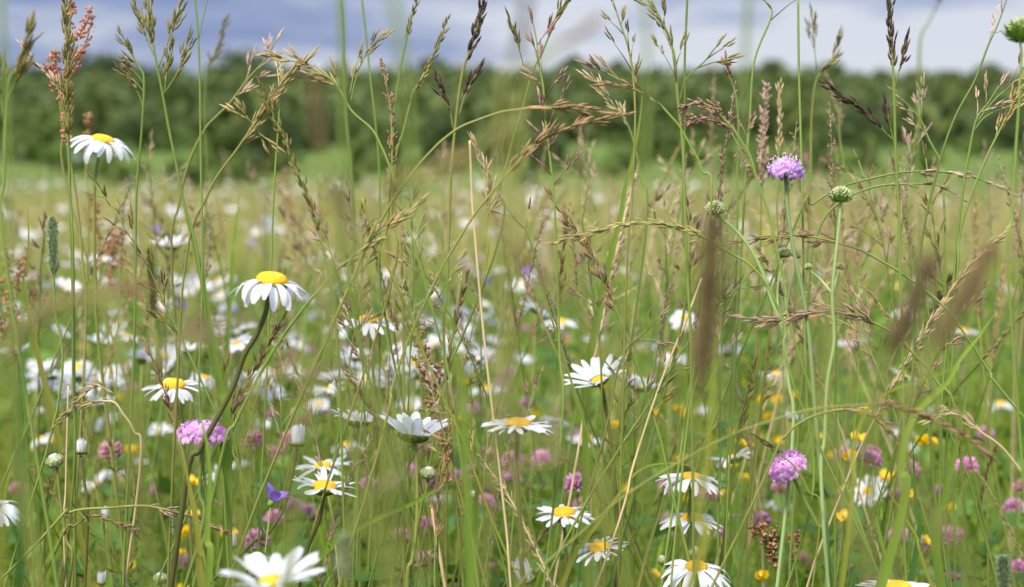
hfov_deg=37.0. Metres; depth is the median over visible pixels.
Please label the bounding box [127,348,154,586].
oxeye daisy
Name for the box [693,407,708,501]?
oxeye daisy
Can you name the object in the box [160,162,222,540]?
grass stalk
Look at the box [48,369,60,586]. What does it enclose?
oxeye daisy
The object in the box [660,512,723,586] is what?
oxeye daisy
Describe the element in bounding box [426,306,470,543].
oxeye daisy
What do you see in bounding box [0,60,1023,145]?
woods
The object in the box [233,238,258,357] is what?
oxeye daisy
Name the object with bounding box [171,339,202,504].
oxeye daisy
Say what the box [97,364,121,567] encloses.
oxeye daisy
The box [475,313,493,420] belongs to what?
oxeye daisy
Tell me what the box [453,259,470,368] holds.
oxeye daisy
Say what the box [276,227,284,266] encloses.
oxeye daisy
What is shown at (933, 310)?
grass stalk
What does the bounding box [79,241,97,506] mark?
grass stalk
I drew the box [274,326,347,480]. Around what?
oxeye daisy
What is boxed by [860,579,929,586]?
oxeye daisy
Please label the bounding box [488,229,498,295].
oxeye daisy
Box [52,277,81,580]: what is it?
oxeye daisy
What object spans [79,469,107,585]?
oxeye daisy
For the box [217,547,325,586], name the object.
oxeye daisy
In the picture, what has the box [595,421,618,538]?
buttercup
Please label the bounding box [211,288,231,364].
oxeye daisy
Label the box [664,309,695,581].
oxeye daisy
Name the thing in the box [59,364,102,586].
oxeye daisy
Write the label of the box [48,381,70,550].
oxeye daisy
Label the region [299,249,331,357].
oxeye daisy
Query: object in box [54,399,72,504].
oxeye daisy
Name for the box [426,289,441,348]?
oxeye daisy
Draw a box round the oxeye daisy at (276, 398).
[261,392,302,533]
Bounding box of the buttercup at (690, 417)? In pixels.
[681,408,694,470]
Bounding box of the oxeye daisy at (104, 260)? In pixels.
[80,254,118,505]
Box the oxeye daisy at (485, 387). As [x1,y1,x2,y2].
[467,385,504,505]
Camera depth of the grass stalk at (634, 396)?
1.13 m
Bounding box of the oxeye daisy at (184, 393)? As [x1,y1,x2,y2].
[141,378,211,586]
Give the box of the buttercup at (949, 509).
[946,503,967,559]
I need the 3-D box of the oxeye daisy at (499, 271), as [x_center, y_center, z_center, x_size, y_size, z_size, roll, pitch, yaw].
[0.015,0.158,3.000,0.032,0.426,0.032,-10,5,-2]
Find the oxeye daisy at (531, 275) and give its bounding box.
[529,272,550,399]
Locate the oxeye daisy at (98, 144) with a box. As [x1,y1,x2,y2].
[66,134,134,586]
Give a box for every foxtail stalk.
[18,291,159,586]
[307,76,391,586]
[329,178,401,586]
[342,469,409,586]
[478,14,602,586]
[496,0,531,586]
[686,210,727,586]
[820,188,872,586]
[866,251,941,586]
[891,240,1001,586]
[912,482,979,586]
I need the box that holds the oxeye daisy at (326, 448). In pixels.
[312,370,335,586]
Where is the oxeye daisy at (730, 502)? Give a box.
[710,447,752,582]
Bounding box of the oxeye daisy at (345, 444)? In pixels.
[332,441,361,534]
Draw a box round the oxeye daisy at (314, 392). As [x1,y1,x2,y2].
[303,388,316,549]
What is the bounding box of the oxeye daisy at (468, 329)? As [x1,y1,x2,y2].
[455,323,483,411]
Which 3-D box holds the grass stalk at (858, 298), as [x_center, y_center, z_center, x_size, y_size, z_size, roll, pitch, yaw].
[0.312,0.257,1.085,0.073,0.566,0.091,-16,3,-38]
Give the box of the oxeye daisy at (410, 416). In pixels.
[398,348,434,564]
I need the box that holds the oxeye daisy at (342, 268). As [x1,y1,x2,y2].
[331,266,350,370]
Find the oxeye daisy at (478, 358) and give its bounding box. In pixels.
[464,352,517,579]
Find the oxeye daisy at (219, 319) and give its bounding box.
[211,314,224,414]
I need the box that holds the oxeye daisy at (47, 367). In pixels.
[28,358,57,572]
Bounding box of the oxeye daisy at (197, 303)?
[191,285,197,398]
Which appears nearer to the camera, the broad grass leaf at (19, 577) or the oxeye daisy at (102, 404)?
the broad grass leaf at (19, 577)
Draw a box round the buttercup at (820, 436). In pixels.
[785,434,822,582]
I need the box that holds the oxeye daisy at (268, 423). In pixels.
[253,419,275,506]
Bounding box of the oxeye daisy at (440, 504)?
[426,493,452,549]
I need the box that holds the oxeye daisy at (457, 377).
[452,316,465,506]
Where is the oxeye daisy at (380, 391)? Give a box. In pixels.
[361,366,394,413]
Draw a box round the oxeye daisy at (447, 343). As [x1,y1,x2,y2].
[445,337,458,510]
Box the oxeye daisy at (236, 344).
[221,333,251,586]
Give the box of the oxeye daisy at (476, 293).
[463,272,485,362]
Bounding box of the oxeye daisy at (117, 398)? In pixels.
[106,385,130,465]
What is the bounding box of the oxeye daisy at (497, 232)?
[492,230,499,266]
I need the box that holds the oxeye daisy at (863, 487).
[850,475,887,548]
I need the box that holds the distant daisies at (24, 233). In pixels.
[0,175,1023,340]
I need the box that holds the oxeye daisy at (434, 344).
[424,333,449,448]
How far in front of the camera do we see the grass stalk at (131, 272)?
1.22 m
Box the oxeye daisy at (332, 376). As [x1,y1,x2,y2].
[325,371,351,557]
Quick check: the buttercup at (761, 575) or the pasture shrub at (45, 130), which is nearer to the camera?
the buttercup at (761, 575)
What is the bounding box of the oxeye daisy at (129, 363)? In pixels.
[128,361,142,431]
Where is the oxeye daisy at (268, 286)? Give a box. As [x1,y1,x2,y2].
[168,271,308,586]
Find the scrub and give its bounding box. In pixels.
[0,128,1023,188]
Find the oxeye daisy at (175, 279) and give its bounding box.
[160,273,181,338]
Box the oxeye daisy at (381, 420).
[365,372,393,547]
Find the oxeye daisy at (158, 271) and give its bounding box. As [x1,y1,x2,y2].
[154,268,165,328]
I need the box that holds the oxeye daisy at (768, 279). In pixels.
[767,274,783,432]
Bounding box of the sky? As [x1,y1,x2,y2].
[0,0,1023,78]
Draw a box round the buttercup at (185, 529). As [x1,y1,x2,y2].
[177,525,188,586]
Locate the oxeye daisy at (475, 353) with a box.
[459,348,490,455]
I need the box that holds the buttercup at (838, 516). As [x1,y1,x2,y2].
[836,511,855,586]
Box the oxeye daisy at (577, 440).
[567,435,600,537]
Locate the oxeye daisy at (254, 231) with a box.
[250,227,264,270]
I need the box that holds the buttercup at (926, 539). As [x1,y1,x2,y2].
[923,535,930,582]
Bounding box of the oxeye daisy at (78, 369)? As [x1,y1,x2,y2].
[65,365,85,555]
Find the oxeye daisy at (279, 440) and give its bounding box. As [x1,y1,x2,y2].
[261,374,315,550]
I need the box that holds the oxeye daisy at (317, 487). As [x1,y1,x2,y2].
[297,466,356,586]
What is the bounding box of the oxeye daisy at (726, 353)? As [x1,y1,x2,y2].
[718,342,774,580]
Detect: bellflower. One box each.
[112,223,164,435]
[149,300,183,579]
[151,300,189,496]
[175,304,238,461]
[264,481,289,552]
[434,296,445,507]
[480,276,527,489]
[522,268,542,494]
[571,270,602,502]
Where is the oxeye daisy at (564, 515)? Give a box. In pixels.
[536,504,593,586]
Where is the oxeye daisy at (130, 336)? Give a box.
[112,327,141,575]
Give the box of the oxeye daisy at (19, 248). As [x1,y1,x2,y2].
[15,245,27,283]
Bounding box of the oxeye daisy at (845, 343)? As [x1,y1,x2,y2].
[837,339,867,563]
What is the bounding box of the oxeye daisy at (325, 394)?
[315,387,336,504]
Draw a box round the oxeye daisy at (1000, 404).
[980,401,1012,516]
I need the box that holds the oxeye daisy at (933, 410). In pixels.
[928,408,934,551]
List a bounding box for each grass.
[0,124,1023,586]
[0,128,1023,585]
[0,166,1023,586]
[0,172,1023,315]
[0,231,1023,586]
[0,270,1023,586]
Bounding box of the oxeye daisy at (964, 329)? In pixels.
[955,328,978,574]
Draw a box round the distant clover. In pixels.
[6,199,1016,403]
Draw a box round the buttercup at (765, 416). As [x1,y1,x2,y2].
[762,411,824,573]
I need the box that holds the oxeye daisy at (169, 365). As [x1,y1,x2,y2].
[157,353,214,576]
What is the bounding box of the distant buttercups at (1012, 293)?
[26,193,1013,386]
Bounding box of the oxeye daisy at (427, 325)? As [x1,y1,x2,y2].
[421,318,463,548]
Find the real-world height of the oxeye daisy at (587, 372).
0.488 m
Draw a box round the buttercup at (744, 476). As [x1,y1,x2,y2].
[740,474,748,482]
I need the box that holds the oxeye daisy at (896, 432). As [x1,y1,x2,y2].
[892,427,913,435]
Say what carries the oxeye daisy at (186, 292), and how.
on the ground at (952, 162)
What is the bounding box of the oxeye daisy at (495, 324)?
[478,318,500,419]
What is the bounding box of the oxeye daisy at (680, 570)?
[661,559,730,586]
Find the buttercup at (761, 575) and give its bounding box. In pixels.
[754,569,768,586]
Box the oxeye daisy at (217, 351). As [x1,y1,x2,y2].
[205,329,223,449]
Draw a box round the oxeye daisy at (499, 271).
[494,267,524,397]
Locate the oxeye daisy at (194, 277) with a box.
[181,275,213,481]
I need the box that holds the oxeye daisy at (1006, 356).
[997,284,1014,446]
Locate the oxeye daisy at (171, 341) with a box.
[167,337,174,377]
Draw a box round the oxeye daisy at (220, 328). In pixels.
[217,323,237,515]
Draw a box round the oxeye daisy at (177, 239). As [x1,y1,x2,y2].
[110,231,191,557]
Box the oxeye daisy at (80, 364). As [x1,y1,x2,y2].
[60,360,118,580]
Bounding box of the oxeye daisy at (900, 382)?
[891,311,905,452]
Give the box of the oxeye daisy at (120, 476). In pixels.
[108,467,138,577]
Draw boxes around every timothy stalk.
[4,215,63,586]
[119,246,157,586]
[169,508,177,586]
[333,531,355,585]
[994,554,1013,586]
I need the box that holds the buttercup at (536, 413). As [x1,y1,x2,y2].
[530,411,548,500]
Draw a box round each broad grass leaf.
[0,372,7,586]
[15,287,24,586]
[22,206,91,586]
[181,447,205,586]
[184,210,231,586]
[199,410,213,586]
[215,188,239,586]
[291,473,485,585]
[431,186,475,586]
[470,364,480,542]
[558,462,690,586]
[582,95,642,586]
[612,396,632,586]
[685,324,719,586]
[839,360,981,586]
[875,482,891,579]
[877,315,993,586]
[882,482,933,586]
[908,447,921,581]
[930,379,969,586]
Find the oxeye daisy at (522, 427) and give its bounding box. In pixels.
[481,415,551,586]
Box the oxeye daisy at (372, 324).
[339,315,398,586]
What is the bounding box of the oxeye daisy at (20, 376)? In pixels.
[3,302,31,477]
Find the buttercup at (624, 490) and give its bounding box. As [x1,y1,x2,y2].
[613,485,632,584]
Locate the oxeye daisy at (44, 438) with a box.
[30,434,53,554]
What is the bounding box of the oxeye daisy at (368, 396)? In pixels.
[355,370,379,485]
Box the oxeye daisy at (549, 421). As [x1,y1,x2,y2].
[538,416,568,569]
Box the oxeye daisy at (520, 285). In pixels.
[511,279,544,421]
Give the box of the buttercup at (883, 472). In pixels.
[864,469,894,554]
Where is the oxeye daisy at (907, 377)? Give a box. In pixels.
[891,368,915,524]
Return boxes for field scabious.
[176,418,231,586]
[767,152,829,586]
[768,449,834,586]
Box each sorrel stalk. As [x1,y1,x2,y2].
[0,245,37,586]
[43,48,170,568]
[45,0,95,586]
[80,112,93,586]
[85,194,138,586]
[104,226,129,580]
[249,167,298,511]
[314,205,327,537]
[400,321,443,576]
[431,426,452,584]
[456,477,462,586]
[748,522,778,583]
[788,529,802,586]
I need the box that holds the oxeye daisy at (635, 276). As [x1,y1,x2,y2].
[595,266,638,463]
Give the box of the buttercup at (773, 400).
[771,394,818,578]
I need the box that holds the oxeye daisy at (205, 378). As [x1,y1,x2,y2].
[189,373,214,562]
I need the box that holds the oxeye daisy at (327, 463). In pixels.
[299,455,351,586]
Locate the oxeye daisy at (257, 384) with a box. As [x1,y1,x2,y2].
[244,372,275,545]
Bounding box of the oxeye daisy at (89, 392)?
[61,389,93,556]
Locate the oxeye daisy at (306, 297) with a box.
[272,295,320,460]
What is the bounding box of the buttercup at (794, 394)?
[771,391,798,529]
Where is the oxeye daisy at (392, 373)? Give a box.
[375,367,455,563]
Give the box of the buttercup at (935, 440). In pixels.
[921,438,942,582]
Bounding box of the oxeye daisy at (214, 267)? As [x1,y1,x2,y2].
[209,263,220,356]
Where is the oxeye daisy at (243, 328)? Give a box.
[231,321,279,537]
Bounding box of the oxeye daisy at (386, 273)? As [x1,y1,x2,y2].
[381,269,404,330]
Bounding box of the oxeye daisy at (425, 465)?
[394,366,448,577]
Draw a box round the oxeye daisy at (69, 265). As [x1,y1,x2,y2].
[62,263,79,266]
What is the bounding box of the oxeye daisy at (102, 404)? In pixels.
[88,396,139,578]
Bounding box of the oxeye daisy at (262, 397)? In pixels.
[252,367,272,548]
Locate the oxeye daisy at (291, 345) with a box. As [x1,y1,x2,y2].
[253,340,301,501]
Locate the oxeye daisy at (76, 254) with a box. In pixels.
[70,251,84,329]
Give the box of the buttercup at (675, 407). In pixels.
[673,405,686,538]
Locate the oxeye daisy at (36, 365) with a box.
[26,358,58,500]
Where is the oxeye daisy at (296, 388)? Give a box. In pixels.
[287,364,305,493]
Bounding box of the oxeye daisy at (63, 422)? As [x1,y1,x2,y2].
[54,371,67,494]
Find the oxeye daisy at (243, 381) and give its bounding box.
[233,367,247,533]
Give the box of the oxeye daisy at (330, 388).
[313,381,348,586]
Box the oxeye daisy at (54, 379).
[35,373,67,586]
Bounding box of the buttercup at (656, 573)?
[647,569,665,583]
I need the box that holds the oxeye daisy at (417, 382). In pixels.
[415,379,428,539]
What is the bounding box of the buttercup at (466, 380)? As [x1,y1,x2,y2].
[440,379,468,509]
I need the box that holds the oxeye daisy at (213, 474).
[206,462,237,526]
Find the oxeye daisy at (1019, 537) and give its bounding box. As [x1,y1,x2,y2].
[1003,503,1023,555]
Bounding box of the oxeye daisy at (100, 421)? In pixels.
[94,413,119,528]
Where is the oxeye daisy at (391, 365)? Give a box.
[375,355,418,579]
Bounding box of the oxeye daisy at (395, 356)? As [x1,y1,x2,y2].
[386,342,416,488]
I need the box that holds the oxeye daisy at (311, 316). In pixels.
[305,310,352,468]
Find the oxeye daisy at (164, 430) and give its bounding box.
[148,422,173,555]
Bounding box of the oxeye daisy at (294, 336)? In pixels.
[282,332,308,537]
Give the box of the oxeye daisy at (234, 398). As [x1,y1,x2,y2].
[222,380,243,575]
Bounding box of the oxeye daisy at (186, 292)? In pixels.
[173,288,197,374]
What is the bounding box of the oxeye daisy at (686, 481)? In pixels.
[656,472,722,575]
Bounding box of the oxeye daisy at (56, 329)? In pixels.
[52,323,71,448]
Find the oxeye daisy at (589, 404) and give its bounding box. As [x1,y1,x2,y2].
[574,333,605,580]
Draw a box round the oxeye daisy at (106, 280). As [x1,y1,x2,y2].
[102,278,114,344]
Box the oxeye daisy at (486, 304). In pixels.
[450,300,492,541]
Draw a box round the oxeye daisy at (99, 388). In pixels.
[78,374,112,585]
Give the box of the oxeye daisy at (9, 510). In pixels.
[4,500,16,525]
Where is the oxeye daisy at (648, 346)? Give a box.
[636,343,656,461]
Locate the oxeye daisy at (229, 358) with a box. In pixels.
[219,300,244,522]
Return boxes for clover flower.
[4,481,26,573]
[97,439,140,586]
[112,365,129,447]
[144,483,164,567]
[177,554,187,582]
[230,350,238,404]
[239,429,279,578]
[244,528,270,586]
[251,445,283,551]
[259,409,277,471]
[263,509,285,554]
[278,429,309,563]
[286,498,319,586]
[294,502,317,585]
[296,416,364,542]
[308,404,335,540]
[315,548,337,582]
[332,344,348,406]
[361,476,387,586]
[391,527,409,572]
[397,463,420,524]
[409,516,432,586]
[414,550,433,586]
[416,479,440,585]
[416,550,436,586]
[417,444,457,577]
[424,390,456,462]
[448,463,493,586]
[449,470,461,586]
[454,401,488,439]
[474,446,496,571]
[475,493,494,578]
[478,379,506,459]
[480,484,513,586]
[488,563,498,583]
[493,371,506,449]
[498,452,550,586]
[499,405,541,582]
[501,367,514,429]
[501,472,526,563]
[507,397,531,569]
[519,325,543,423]
[532,449,580,553]
[535,472,590,586]
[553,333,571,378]
[553,429,579,539]
[572,498,603,575]
[642,512,674,581]
[646,479,673,585]
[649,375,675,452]
[697,489,716,543]
[713,528,740,576]
[753,510,772,586]
[770,482,790,586]
[780,552,811,586]
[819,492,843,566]
[835,447,878,561]
[848,451,882,586]
[850,445,881,583]
[868,487,896,548]
[887,527,907,556]
[897,460,920,582]
[918,526,965,586]
[919,535,930,575]
[928,485,960,559]
[944,572,961,585]
[947,456,978,562]
[957,528,969,583]
[976,426,1002,586]
[1002,498,1023,584]
[1010,478,1022,573]
[1012,558,1023,586]
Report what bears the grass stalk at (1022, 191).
on the ground at (952, 162)
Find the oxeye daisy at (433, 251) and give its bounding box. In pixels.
[426,246,436,273]
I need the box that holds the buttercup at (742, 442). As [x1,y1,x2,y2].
[722,439,752,577]
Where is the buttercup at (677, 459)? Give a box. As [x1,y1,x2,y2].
[673,453,688,553]
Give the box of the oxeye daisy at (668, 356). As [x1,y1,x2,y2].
[654,353,686,510]
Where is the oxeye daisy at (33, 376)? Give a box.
[24,371,48,568]
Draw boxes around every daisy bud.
[45,453,73,586]
[76,437,88,586]
[97,570,105,586]
[101,506,114,586]
[158,572,166,586]
[211,424,305,583]
[232,534,236,582]
[241,551,269,578]
[409,466,436,581]
[512,558,535,586]
[657,555,664,584]
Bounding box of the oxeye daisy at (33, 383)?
[26,380,68,556]
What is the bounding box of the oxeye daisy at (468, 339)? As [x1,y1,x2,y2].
[435,327,478,567]
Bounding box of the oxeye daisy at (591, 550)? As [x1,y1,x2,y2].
[572,536,629,586]
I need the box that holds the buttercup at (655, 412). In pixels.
[653,410,671,538]
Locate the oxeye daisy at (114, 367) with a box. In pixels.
[99,322,126,561]
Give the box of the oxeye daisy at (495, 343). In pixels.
[486,336,500,535]
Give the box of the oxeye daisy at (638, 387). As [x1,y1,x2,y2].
[625,373,663,582]
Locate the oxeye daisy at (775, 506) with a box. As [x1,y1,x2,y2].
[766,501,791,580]
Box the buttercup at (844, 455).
[831,449,856,559]
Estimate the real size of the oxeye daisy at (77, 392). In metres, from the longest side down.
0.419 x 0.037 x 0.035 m
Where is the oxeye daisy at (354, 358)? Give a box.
[339,346,377,586]
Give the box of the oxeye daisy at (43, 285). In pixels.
[38,283,51,360]
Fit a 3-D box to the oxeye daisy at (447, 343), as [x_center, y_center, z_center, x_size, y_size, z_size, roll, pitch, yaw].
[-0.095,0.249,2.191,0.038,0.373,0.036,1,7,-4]
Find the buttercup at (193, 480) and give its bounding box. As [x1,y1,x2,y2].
[177,474,203,572]
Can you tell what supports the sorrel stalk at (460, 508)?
on the ground at (952, 162)
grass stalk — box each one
[0,0,45,586]
[0,7,58,586]
[0,175,79,490]
[0,278,157,586]
[4,504,231,577]
[5,177,135,478]
[5,257,110,480]
[13,288,34,586]
[16,39,76,586]
[28,211,52,551]
[29,463,101,585]
[31,253,146,465]
[35,219,172,585]
[41,449,65,584]
[44,511,141,578]
[51,251,133,585]
[51,379,142,586]
[52,0,77,586]
[58,268,140,584]
[64,194,103,576]
[65,500,133,586]
[70,379,111,586]
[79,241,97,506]
[82,209,141,532]
[84,165,271,556]
[91,314,256,586]
[102,438,166,586]
[109,177,128,586]
[112,24,144,586]
[112,225,204,570]
[114,210,210,581]
[119,131,186,549]
[129,0,230,586]
[130,460,148,586]
[131,216,192,586]
[131,278,175,586]
[133,192,203,568]
[134,185,270,527]
[136,322,205,566]
[146,217,183,495]
[158,310,287,579]
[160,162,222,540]
[167,45,319,586]
[170,28,284,583]
[172,159,242,468]
[174,215,216,586]
[179,203,232,488]
[187,178,222,510]
[187,185,261,551]
[188,14,230,586]
[192,192,429,586]
[194,0,213,586]
[202,316,255,579]
[202,472,251,584]
[208,298,267,553]
[213,196,225,546]
[214,265,299,552]
[214,267,296,586]
[219,220,289,567]
[225,99,616,586]
[232,351,327,586]
[238,171,263,508]
[244,160,293,528]
[245,344,307,552]
[256,26,478,586]
[256,78,344,531]
[258,50,302,550]
[262,201,305,512]
[264,194,359,586]
[266,134,275,443]
[267,331,293,537]
[269,264,364,555]
[270,212,313,557]
[270,313,340,586]
[277,215,381,537]
[278,123,516,586]
[287,0,347,586]
[293,161,341,542]
[294,200,330,455]
[294,234,336,578]
[295,223,303,425]
[296,13,450,586]
[301,198,382,586]
[306,207,436,586]
[318,438,372,586]
[324,356,496,586]
[326,281,423,582]
[326,366,380,586]
[336,183,371,586]
[338,111,636,586]
[342,0,425,586]
[342,367,436,584]
[347,207,425,585]
[351,187,423,586]
[352,284,430,579]
[355,372,381,586]
[359,208,412,585]
[361,0,380,586]
[363,192,468,427]
[368,0,570,586]
[371,406,402,586]
[376,213,454,586]
[378,0,440,586]
[379,56,404,586]
[379,306,402,586]
[380,234,398,537]
[382,0,422,586]
[382,210,410,578]
[386,168,432,586]
[386,228,548,586]
[391,167,435,582]
[392,310,516,556]
[396,162,420,460]
[396,174,461,355]
[399,276,487,586]
[405,449,438,586]
[414,389,508,586]
[415,131,497,586]
[425,372,476,584]
[430,422,452,586]
[431,0,486,586]
[431,140,456,556]
[431,255,492,586]
[437,268,469,586]
[440,171,513,492]
[445,266,587,468]
[448,187,566,575]
[449,145,546,584]
[450,205,547,586]
[450,256,526,492]
[456,337,628,586]
[460,245,601,581]
[461,263,497,586]
[476,453,557,586]
[479,203,551,503]
[481,189,648,584]
[485,442,510,572]
[486,189,630,586]
[490,217,622,586]
[492,169,569,586]
[502,501,591,586]
[503,235,554,452]
[506,362,545,582]
[509,278,549,569]
[512,395,570,585]
[516,401,996,586]
[519,9,584,586]
[532,253,655,586]
[537,193,643,575]
[541,259,761,586]
[542,185,689,560]
[545,217,879,574]
[548,206,637,586]
[551,214,569,582]
[552,127,653,580]
[553,162,640,586]
[559,181,673,583]
[560,182,606,586]
[561,273,620,586]
[561,458,647,586]
[566,304,674,567]
[567,201,591,586]
[574,53,712,586]
[575,225,656,580]
[576,69,648,584]
[576,141,680,580]
[579,144,629,566]
[583,242,635,586]
[590,170,619,505]
[598,201,612,537]
[600,0,641,586]
[600,341,641,495]
[602,147,777,586]
[607,153,695,586]
[607,414,727,585]
[609,0,687,586]
[610,265,675,581]
[612,184,703,586]
[614,170,648,450]
[619,161,713,586]
[619,184,807,580]
[620,172,638,408]
[621,239,655,353]
[626,198,687,408]
[631,320,638,586]
[634,0,742,546]
[637,213,733,586]
[638,0,652,586]
[638,129,720,586]
[638,237,744,586]
[643,215,670,512]
[657,407,766,586]
[659,169,1020,586]
[660,81,737,586]
[673,196,702,565]
[676,97,878,578]
[679,173,748,558]
[682,284,817,579]
[697,67,716,326]
[697,303,721,563]
[701,261,757,586]
[711,179,742,586]
[711,406,912,586]
[712,261,848,578]
[712,464,779,586]
[719,355,758,566]
[720,50,739,583]
[722,356,763,586]
[723,0,795,586]
[725,137,921,576]
[727,0,750,586]
[732,227,1023,418]
[733,170,850,554]
[733,301,967,586]
[736,121,798,586]
[736,281,771,580]
[741,435,824,572]
[745,77,783,569]
[746,80,771,586]
[747,70,845,576]
[748,206,871,552]
[750,209,935,586]
[751,211,812,586]
[751,261,943,584]
[751,433,820,586]
[755,246,880,560]
[764,147,829,421]
[765,123,920,585]
[770,210,832,584]
[771,230,915,567]
[781,136,855,586]
[782,253,908,559]
[785,0,814,586]
[785,269,836,563]
[786,226,879,565]
[788,179,966,586]
[792,2,843,586]
[793,146,883,534]
[798,232,896,498]
[802,259,858,570]
[804,225,935,583]
[806,223,1015,586]
[809,146,870,584]
[809,218,846,586]
[809,270,945,585]
[817,0,910,580]
[826,102,838,586]
[826,198,915,509]
[831,167,850,586]
[833,310,1023,576]
[835,150,909,579]
[836,239,870,584]
[838,295,931,509]
[846,74,932,569]
[851,278,988,586]
[855,522,903,580]
[858,276,998,586]
[869,156,956,561]
[876,261,959,566]
[877,0,1006,579]
[883,235,979,529]
[883,237,980,558]
[886,72,955,586]
[890,149,981,586]
[900,157,949,586]
[908,0,965,586]
[917,202,941,554]
[918,141,996,586]
[918,405,1020,471]
[922,267,1023,582]
[929,227,959,485]
[931,241,951,586]
[938,52,1023,549]
[941,67,1023,543]
[955,216,989,557]
[957,215,1022,498]
[962,252,1012,548]
[971,182,978,482]
[972,264,1023,586]
[973,200,1015,586]
[974,439,997,574]
[974,464,1023,560]
[978,139,999,580]
[986,257,1004,586]
[989,214,1016,578]
[997,155,1023,261]
[1008,292,1023,583]
[1010,162,1019,492]
[1015,151,1023,586]
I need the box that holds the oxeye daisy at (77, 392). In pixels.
[58,386,119,573]
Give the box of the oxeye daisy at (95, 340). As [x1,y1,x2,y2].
[68,332,115,576]
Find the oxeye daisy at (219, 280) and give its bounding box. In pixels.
[212,277,239,395]
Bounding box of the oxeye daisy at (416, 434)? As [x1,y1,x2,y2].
[380,411,451,586]
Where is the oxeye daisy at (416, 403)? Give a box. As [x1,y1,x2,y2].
[396,398,419,553]
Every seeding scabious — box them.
[704,200,800,586]
[804,186,853,586]
[1001,17,1023,502]
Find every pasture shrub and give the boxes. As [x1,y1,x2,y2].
[0,101,82,150]
[112,96,190,151]
[194,120,246,169]
[236,108,299,173]
[292,101,356,152]
[360,111,415,162]
[417,109,469,170]
[477,115,522,168]
[521,127,570,170]
[625,117,686,161]
[804,134,833,166]
[812,99,899,150]
[911,123,941,163]
[965,104,1023,151]
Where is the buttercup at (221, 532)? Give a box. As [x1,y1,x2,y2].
[214,526,236,575]
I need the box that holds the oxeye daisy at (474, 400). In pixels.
[444,346,495,549]
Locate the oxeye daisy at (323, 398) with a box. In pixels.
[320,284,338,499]
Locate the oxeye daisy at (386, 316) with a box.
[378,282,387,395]
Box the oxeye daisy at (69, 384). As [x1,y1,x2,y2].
[62,382,71,576]
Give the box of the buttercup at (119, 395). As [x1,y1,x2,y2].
[117,374,127,427]
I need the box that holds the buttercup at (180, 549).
[179,509,199,586]
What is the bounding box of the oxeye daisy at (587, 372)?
[564,353,625,586]
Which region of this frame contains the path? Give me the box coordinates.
[0,156,95,157]
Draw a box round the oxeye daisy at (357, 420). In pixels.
[330,408,383,586]
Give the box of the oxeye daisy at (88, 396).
[69,390,104,521]
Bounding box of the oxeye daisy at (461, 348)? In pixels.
[446,344,497,585]
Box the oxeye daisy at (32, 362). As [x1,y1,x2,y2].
[25,359,37,585]
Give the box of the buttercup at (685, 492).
[684,490,688,560]
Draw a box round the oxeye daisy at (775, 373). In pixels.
[762,370,785,447]
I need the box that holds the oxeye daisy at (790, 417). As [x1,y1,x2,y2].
[756,411,804,586]
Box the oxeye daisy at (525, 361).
[512,353,532,511]
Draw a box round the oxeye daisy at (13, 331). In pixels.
[8,267,28,397]
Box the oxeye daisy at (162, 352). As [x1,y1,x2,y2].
[151,346,182,586]
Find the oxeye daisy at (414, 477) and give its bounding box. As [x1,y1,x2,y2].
[392,369,450,586]
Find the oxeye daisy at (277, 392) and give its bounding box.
[242,380,283,537]
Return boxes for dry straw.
[63,386,68,586]
[361,198,517,570]
[430,505,446,586]
[469,140,511,586]
[599,278,701,579]
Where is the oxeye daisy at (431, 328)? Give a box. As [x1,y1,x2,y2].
[423,317,439,512]
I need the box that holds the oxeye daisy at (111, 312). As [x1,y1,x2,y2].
[105,310,121,482]
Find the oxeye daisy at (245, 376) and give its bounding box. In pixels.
[233,371,265,528]
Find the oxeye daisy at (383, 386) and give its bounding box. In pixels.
[360,377,397,559]
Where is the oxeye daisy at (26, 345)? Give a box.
[1,343,29,586]
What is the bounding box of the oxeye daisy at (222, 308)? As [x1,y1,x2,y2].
[218,303,236,311]
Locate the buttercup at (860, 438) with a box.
[837,430,865,578]
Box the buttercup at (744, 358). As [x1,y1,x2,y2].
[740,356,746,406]
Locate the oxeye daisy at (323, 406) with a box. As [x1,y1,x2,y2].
[308,397,329,578]
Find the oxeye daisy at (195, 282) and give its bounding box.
[189,278,213,414]
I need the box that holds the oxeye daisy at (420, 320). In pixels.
[398,317,426,543]
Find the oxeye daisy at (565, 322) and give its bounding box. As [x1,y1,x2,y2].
[542,319,578,550]
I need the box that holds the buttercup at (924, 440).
[902,434,931,564]
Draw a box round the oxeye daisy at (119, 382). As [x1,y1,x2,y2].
[70,377,122,537]
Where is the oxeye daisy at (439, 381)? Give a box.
[424,369,448,586]
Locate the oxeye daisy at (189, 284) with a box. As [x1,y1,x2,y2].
[184,281,192,403]
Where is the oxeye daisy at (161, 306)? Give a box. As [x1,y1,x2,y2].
[155,297,176,368]
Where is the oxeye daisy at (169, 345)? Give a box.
[160,344,174,565]
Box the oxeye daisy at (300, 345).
[289,339,308,543]
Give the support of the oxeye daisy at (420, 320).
on the ground at (952, 162)
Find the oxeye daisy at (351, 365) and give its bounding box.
[340,355,367,553]
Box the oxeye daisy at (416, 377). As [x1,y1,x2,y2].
[405,370,437,569]
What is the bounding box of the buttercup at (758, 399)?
[735,395,765,534]
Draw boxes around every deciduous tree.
[72,51,130,74]
[202,48,277,78]
[414,54,448,75]
[548,52,592,76]
[602,58,629,76]
[755,58,791,72]
[818,60,845,77]
[970,62,1008,75]
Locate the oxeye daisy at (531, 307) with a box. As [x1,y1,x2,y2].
[519,295,549,585]
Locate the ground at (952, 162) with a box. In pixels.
[0,126,1023,586]
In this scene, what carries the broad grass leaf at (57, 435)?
on the ground at (952, 162)
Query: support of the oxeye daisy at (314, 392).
on the ground at (952, 162)

